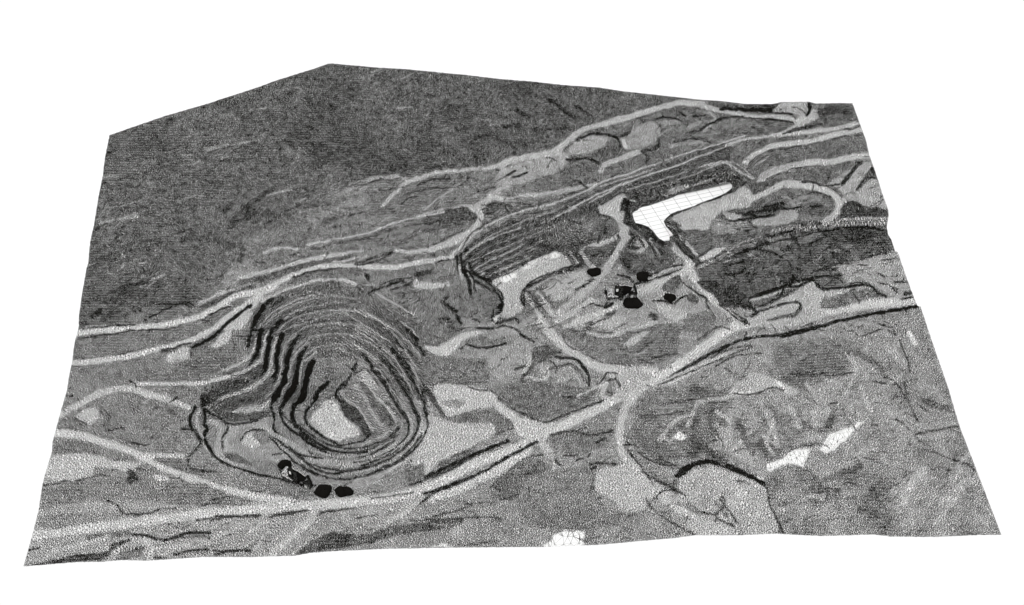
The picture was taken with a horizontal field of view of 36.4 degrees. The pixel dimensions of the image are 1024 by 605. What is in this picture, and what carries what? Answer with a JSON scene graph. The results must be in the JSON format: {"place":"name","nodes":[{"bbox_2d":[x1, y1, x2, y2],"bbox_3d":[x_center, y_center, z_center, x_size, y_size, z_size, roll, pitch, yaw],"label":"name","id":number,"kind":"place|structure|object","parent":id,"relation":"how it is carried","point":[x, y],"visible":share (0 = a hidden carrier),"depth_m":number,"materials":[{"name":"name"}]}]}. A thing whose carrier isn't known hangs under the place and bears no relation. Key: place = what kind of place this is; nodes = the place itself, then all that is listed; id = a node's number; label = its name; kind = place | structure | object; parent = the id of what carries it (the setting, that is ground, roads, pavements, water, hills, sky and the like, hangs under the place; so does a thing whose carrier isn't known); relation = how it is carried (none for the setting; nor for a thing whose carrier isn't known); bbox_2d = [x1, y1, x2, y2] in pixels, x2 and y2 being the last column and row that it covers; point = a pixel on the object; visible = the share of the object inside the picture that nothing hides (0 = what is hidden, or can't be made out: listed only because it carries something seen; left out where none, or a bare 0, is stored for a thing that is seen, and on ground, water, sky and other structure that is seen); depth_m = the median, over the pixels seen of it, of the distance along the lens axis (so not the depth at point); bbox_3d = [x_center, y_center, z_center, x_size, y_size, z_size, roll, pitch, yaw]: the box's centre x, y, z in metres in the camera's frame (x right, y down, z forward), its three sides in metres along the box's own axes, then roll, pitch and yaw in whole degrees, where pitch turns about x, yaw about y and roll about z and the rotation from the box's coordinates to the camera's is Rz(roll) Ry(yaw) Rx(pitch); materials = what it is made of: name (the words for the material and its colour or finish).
{"place":"outdoors","nodes":[
{"label":"outdoors","id":0,"kind":"place"},
{"bbox_2d":[309,400,359,441],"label":"pond water","id":1,"kind":"structure","parent":0,"point":[328,419],"depth_m":978.13,"materials":[{"name":"liquid"}]},
{"bbox_2d":[78,63,793,336],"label":"hillside terrain","id":2,"kind":"structure","parent":0,"point":[192,202],"depth_m":1094.01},
{"bbox_2d":[432,543,452,547],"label":"pond water","id":3,"kind":"structure","parent":0,"point":[443,545],"depth_m":863.50,"materials":[{"name":"liquid"}]},
{"bbox_2d":[31,99,916,540],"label":"road","id":4,"kind":"structure","parent":0,"point":[531,431],"depth_m":968.92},
{"bbox_2d":[217,172,744,404],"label":"pit terrain","id":5,"kind":"structure","parent":0,"point":[294,332],"depth_m":1001.45,"materials":[{"name":"grey stone"}]},
{"bbox_2d":[500,272,516,281],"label":"pond water","id":6,"kind":"structure","parent":0,"point":[508,277],"depth_m":1041.28,"materials":[{"name":"liquid"}]},
{"bbox_2d":[0,0,1023,604],"label":"sky","id":7,"kind":"structure","parent":0,"point":[935,88],"materials":[{"name":"white"}]},
{"bbox_2d":[24,102,1000,565],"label":"ground","id":8,"kind":"structure","parent":0,"point":[898,462],"depth_m":951.21,"materials":[{"name":"grey soil"}]},
{"bbox_2d":[277,459,291,468],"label":"rubble heap","id":9,"kind":"object","parent":8,"relation":"on","point":[285,462],"visible":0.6,"depth_m":915.24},
{"bbox_2d":[278,465,313,489],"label":"dump truck","id":10,"kind":"object","parent":8,"relation":"on","point":[294,474],"visible":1,"depth_m":893.06,"materials":[{"name":"metal"}]},
{"bbox_2d":[314,484,331,498],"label":"rubble heap","id":11,"kind":"object","parent":8,"relation":"on","point":[324,491],"visible":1,"depth_m":890.40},
{"bbox_2d":[334,486,353,496],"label":"rubble heap","id":12,"kind":"object","parent":8,"relation":"on","point":[340,491],"visible":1,"depth_m":890.93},
{"bbox_2d":[587,267,600,276],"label":"rubble heap","id":13,"kind":"object","parent":8,"relation":"on","point":[594,272],"visible":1,"depth_m":1015.78,"materials":[{"name":"black stone"}]},
{"bbox_2d":[604,283,637,300],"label":"dump truck","id":14,"kind":"object","parent":8,"relation":"on","point":[620,291],"visible":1,"depth_m":994.61,"materials":[{"name":"metal"}]},
{"bbox_2d":[623,297,642,308],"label":"rubble heap","id":15,"kind":"object","parent":8,"relation":"on","point":[633,303],"visible":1,"depth_m":994.04,"materials":[{"name":"black stone"}]},
{"bbox_2d":[636,271,648,281],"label":"rubble heap","id":16,"kind":"object","parent":8,"relation":"on","point":[642,276],"visible":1,"depth_m":1011.36,"materials":[{"name":"black stone"}]},
{"bbox_2d":[663,293,675,302],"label":"rubble heap","id":17,"kind":"object","parent":8,"relation":"on","point":[670,297],"visible":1,"depth_m":998.74,"materials":[{"name":"black stone"}]},
{"bbox_2d":[522,257,538,268],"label":"pond water","id":18,"kind":"structure","parent":0,"point":[530,263],"depth_m":1049.47,"materials":[{"name":"liquid"}]},
{"bbox_2d":[544,252,560,259],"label":"pond water","id":19,"kind":"structure","parent":0,"point":[554,255],"depth_m":1055.43,"materials":[{"name":"liquid"}]},
{"bbox_2d":[544,528,584,546],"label":"pond water","id":20,"kind":"structure","parent":0,"point":[569,537],"depth_m":867.24,"materials":[{"name":"liquid"}]},
{"bbox_2d":[671,431,687,440],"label":"pond water","id":21,"kind":"structure","parent":0,"point":[679,435],"depth_m":921.11,"materials":[{"name":"liquid"}]},
{"bbox_2d":[633,183,731,240],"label":"water","id":22,"kind":"structure","parent":0,"point":[652,217],"depth_m":1077.25,"materials":[{"name":"white liquid"}]},
{"bbox_2d":[560,143,887,269],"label":"cliff","id":23,"kind":"structure","parent":0,"point":[712,160],"depth_m":1079.66,"materials":[{"name":"grey stone"}]},
{"bbox_2d":[728,372,797,395],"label":"pond water","id":24,"kind":"structure","parent":0,"point":[750,384],"depth_m":948.92,"materials":[{"name":"liquid"}]},
{"bbox_2d":[766,449,808,470],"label":"pond water","id":25,"kind":"structure","parent":0,"point":[796,457],"depth_m":906.80,"materials":[{"name":"liquid"}]},
{"bbox_2d":[820,427,849,453],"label":"pond water","id":26,"kind":"structure","parent":0,"point":[832,440],"depth_m":917.15,"materials":[{"name":"liquid"}]},
{"bbox_2d":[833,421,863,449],"bbox_3d":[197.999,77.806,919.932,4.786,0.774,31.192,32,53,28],"label":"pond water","id":27,"kind":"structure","parent":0,"point":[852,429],"depth_m":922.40,"materials":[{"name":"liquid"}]}
]}

